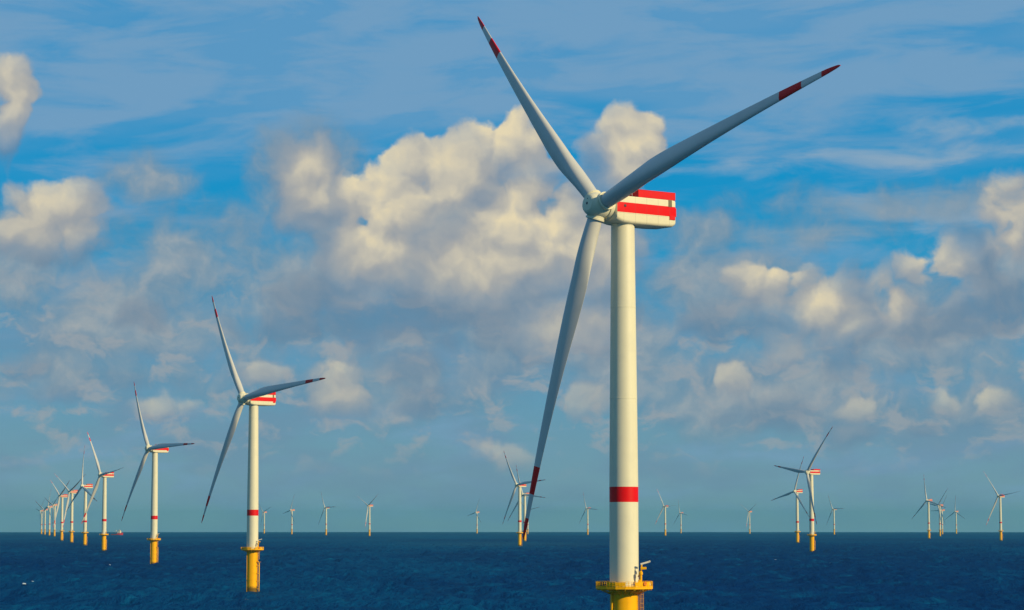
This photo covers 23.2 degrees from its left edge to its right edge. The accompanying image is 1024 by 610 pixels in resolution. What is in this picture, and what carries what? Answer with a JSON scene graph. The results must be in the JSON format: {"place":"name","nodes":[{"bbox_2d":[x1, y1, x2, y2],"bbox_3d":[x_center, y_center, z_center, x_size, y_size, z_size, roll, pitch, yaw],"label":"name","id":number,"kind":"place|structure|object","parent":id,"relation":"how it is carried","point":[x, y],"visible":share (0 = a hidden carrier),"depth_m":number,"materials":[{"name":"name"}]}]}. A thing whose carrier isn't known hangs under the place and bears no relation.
{"place":"outdoors","nodes":[
{"label":"outdoors","id":0,"kind":"place"},
{"bbox_2d":[0,532,1023,609],"bbox_3d":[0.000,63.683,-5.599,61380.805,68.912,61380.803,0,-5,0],"label":"sea","id":1,"kind":"structure","parent":0,"point":[568,570],"depth_m":1821.64,"materials":[{"name":"liquid"}]},
{"bbox_2d":[37,501,44,533],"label":"wind turbine","id":2,"kind":"object","parent":1,"relation":"in","point":[40,510],"visible":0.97,"depth_m":10722.21,"materials":[{"name":"white paint"}]},
{"bbox_2d":[37,501,53,534],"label":"wind turbine","id":3,"kind":"object","parent":1,"relation":"in","point":[44,514],"visible":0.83,"depth_m":9952.39,"materials":[{"name":"white paint"}]},
{"bbox_2d":[43,488,51,535],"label":"wind turbine","id":4,"kind":"object","parent":1,"relation":"in","point":[48,507],"visible":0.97,"depth_m":8711.28,"materials":[{"name":"white paint"}]},
{"bbox_2d":[45,497,57,536],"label":"wind turbine","id":5,"kind":"object","parent":1,"relation":"in","point":[54,504],"visible":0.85,"depth_m":8002.38,"materials":[{"name":"white paint"}]},
{"bbox_2d":[50,480,69,540],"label":"wind turbine","id":6,"kind":"object","parent":1,"relation":"in","point":[61,525],"visible":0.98,"depth_m":5641.31,"materials":[{"name":"white paint"}]},
{"bbox_2d":[58,475,84,542],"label":"wind turbine","id":7,"kind":"object","parent":1,"relation":"in","point":[71,491],"visible":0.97,"depth_m":4956.66,"materials":[{"name":"white paint"}]},
{"bbox_2d":[67,447,96,544],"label":"wind turbine","id":8,"kind":"object","parent":1,"relation":"in","point":[86,491],"visible":0.95,"depth_m":4250.38,"materials":[{"name":"white paint"}]},
{"bbox_2d":[81,432,123,550],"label":"wind turbine","id":9,"kind":"object","parent":1,"relation":"in","point":[105,475],"visible":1,"depth_m":3300.72,"materials":[{"name":"white paint"}]},
{"bbox_2d":[121,383,194,563],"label":"wind turbine","id":10,"kind":"object","parent":1,"relation":"in","point":[155,449],"visible":0.98,"depth_m":2168.37,"materials":[{"name":"white paint"}]},
{"bbox_2d":[201,297,324,591],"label":"wind turbine","id":11,"kind":"object","parent":1,"relation":"in","point":[262,396],"visible":1,"depth_m":1307.76,"materials":[{"name":"white paint"}]},
{"bbox_2d":[259,505,270,533],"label":"wind turbine","id":12,"kind":"object","parent":1,"relation":"in","point":[265,511],"visible":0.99,"depth_m":11756.82,"materials":[{"name":"white paint"}]},
{"bbox_2d":[283,494,294,534],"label":"wind turbine","id":13,"kind":"object","parent":1,"relation":"in","point":[291,511],"visible":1,"depth_m":10352.35,"materials":[{"name":"white paint"}]},
{"bbox_2d":[319,494,329,534],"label":"wind turbine","id":14,"kind":"object","parent":1,"relation":"in","point":[326,508],"visible":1,"depth_m":9069.61,"materials":[{"name":"white paint"}]},
{"bbox_2d":[360,497,375,535],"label":"wind turbine","id":15,"kind":"object","parent":1,"relation":"in","point":[369,505],"visible":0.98,"depth_m":8269.84,"materials":[{"name":"white paint"}]},
{"bbox_2d":[468,498,480,533],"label":"wind turbine","id":16,"kind":"object","parent":1,"relation":"in","point":[477,512],"visible":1,"depth_m":11780.73,"materials":[{"name":"white paint"}]},
{"bbox_2d":[503,453,542,545],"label":"wind turbine","id":17,"kind":"object","parent":1,"relation":"in","point":[519,486],"visible":0.97,"depth_m":4120.77,"materials":[{"name":"white paint"}]},
{"bbox_2d":[508,466,544,540],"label":"wind turbine","id":18,"kind":"object","parent":1,"relation":"in","point":[524,513],"visible":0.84,"depth_m":5392.19,"materials":[{"name":"white paint"}]},
{"bbox_2d":[580,494,596,534],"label":"wind turbine","id":19,"kind":"object","parent":1,"relation":"in","point":[587,529],"visible":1,"depth_m":9472.26,"materials":[{"name":"white paint"}]},
{"bbox_2d":[477,16,840,609],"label":"wind turbine","id":20,"kind":"object","parent":1,"relation":"in","point":[625,207],"visible":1,"depth_m":517.38,"materials":[{"name":"white paint"}]},
{"bbox_2d":[655,492,674,535],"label":"wind turbine","id":21,"kind":"object","parent":1,"relation":"in","point":[665,506],"visible":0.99,"depth_m":8516.30,"materials":[{"name":"white paint"}]},
{"bbox_2d":[674,502,685,533],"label":"wind turbine","id":22,"kind":"object","parent":1,"relation":"in","point":[680,513],"visible":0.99,"depth_m":12304.40,"materials":[{"name":"white paint"}]},
{"bbox_2d":[746,504,755,533],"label":"wind turbine","id":23,"kind":"object","parent":1,"relation":"in","point":[749,511],"visible":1,"depth_m":11384.23,"materials":[{"name":"white paint"}]},
{"bbox_2d":[771,457,808,542],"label":"wind turbine","id":24,"kind":"object","parent":1,"relation":"in","point":[796,492],"visible":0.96,"depth_m":4880.98,"materials":[{"name":"white paint"}]},
{"bbox_2d":[774,428,831,551],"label":"wind turbine","id":25,"kind":"object","parent":1,"relation":"in","point":[808,472],"visible":0.96,"depth_m":3127.95,"materials":[{"name":"white paint"}]},
{"bbox_2d":[826,496,843,534],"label":"wind turbine","id":26,"kind":"object","parent":1,"relation":"in","point":[834,509],"visible":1,"depth_m":9851.88,"materials":[{"name":"white paint"}]},
{"bbox_2d":[913,481,942,538],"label":"wind turbine","id":27,"kind":"object","parent":1,"relation":"in","point":[929,530],"visible":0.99,"depth_m":6616.32,"materials":[{"name":"white paint"}]},
{"bbox_2d":[927,490,946,535],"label":"wind turbine","id":28,"kind":"object","parent":1,"relation":"in","point":[939,510],"visible":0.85,"depth_m":8167.89,"materials":[{"name":"white paint"}]},
{"bbox_2d":[933,498,945,534],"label":"wind turbine","id":29,"kind":"object","parent":1,"relation":"in","point":[942,518],"visible":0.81,"depth_m":10404.87,"materials":[{"name":"white paint"}]},
{"bbox_2d":[946,497,964,533],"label":"wind turbine","id":30,"kind":"object","parent":1,"relation":"in","point":[956,517],"visible":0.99,"depth_m":11221.60,"materials":[{"name":"white paint"}]},
{"bbox_2d":[985,474,1018,540],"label":"wind turbine","id":31,"kind":"object","parent":1,"relation":"in","point":[1000,496],"visible":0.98,"depth_m":5637.00,"materials":[{"name":"white paint"}]},
{"bbox_2d":[0,0,1023,531],"label":"sky","id":32,"kind":"structure","parent":0,"point":[363,197],"materials":[{"name":"blue"}]}
]}

